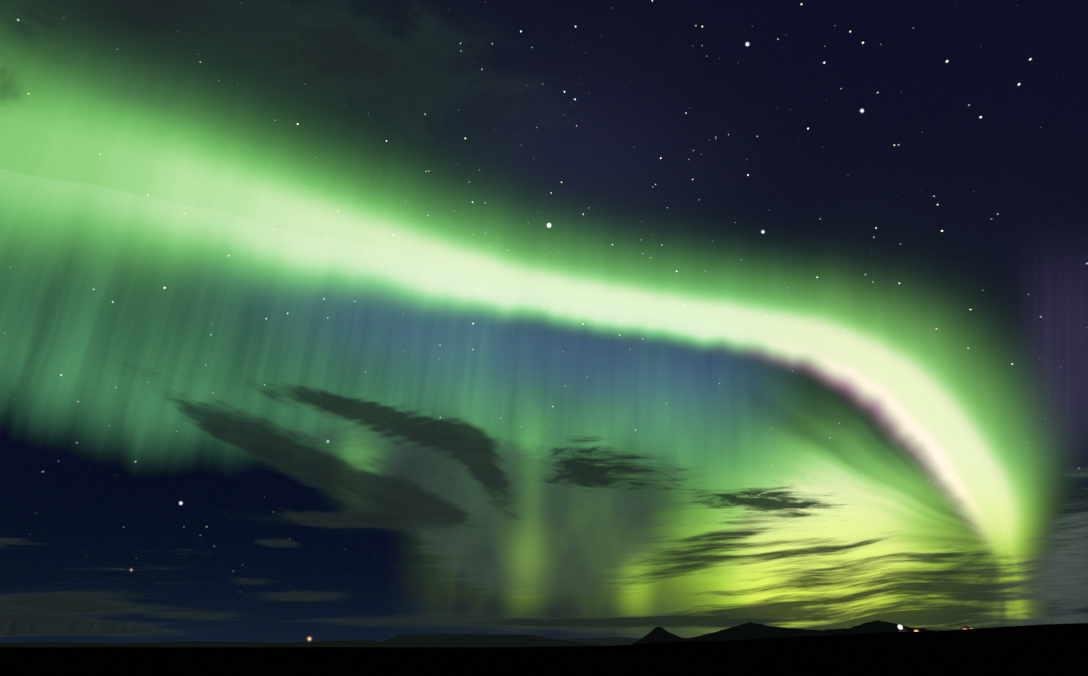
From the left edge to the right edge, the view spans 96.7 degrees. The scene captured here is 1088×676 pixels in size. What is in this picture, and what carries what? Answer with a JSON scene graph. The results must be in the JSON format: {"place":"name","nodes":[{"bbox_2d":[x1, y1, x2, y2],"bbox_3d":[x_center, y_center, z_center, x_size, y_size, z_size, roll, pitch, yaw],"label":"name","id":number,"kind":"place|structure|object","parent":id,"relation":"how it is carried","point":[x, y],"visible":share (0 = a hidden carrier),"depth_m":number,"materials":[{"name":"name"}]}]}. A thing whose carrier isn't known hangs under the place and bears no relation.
{"place":"outdoors","nodes":[
{"label":"outdoors","id":0,"kind":"place"},
{"bbox_2d":[0,640,378,646],"bbox_3d":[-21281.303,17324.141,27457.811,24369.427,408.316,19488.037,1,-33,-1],"label":"hills","id":1,"kind":"structure","parent":0,"point":[355,643],"depth_m":26635.84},
{"bbox_2d":[374,634,599,646],"bbox_3d":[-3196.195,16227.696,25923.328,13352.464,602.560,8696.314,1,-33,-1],"label":"table mountain","id":2,"kind":"structure","parent":0,"point":[463,640],"depth_m":24275.42,"materials":[{"name":"black stone"}]},
{"bbox_2d":[0,623,1087,675],"bbox_3d":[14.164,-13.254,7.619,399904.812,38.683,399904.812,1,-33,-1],"label":"ground","id":3,"kind":"structure","parent":0,"point":[1046,650],"depth_m":120.94,"materials":[{"name":"black soil"}]},
{"bbox_2d":[898,628,909,631],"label":"farmhouse","id":4,"kind":"object","parent":3,"relation":"on","point":[904,630],"visible":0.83,"depth_m":872.06,"materials":[{"name":"grey"}]},
{"bbox_2d":[914,628,925,631],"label":"farmhouse","id":5,"kind":"object","parent":3,"relation":"on","point":[920,629],"visible":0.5,"depth_m":860.01,"materials":[{"name":"grey"}]},
{"bbox_2d":[0,0,1087,642],"label":"sky","id":6,"kind":"structure","parent":0,"point":[320,320],"materials":[{"name":"green"}]},
{"bbox_2d":[558,637,687,645],"bbox_3d":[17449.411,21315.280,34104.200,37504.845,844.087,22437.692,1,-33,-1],"label":"hazy range","id":7,"kind":"structure","parent":0,"point":[610,641],"depth_m":37220.13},
{"bbox_2d":[633,626,685,643],"bbox_3d":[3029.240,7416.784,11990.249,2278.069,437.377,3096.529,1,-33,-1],"label":"mountain","id":8,"kind":"structure","parent":0,"point":[658,634],"depth_m":11471.89,"materials":[{"name":"black stone"}]},
{"bbox_2d":[682,620,940,641],"bbox_3d":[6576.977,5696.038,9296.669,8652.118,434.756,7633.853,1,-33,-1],"label":"mountain","id":9,"kind":"structure","parent":0,"point":[749,630],"depth_m":9103.37,"materials":[{"name":"black stone"}]}
]}

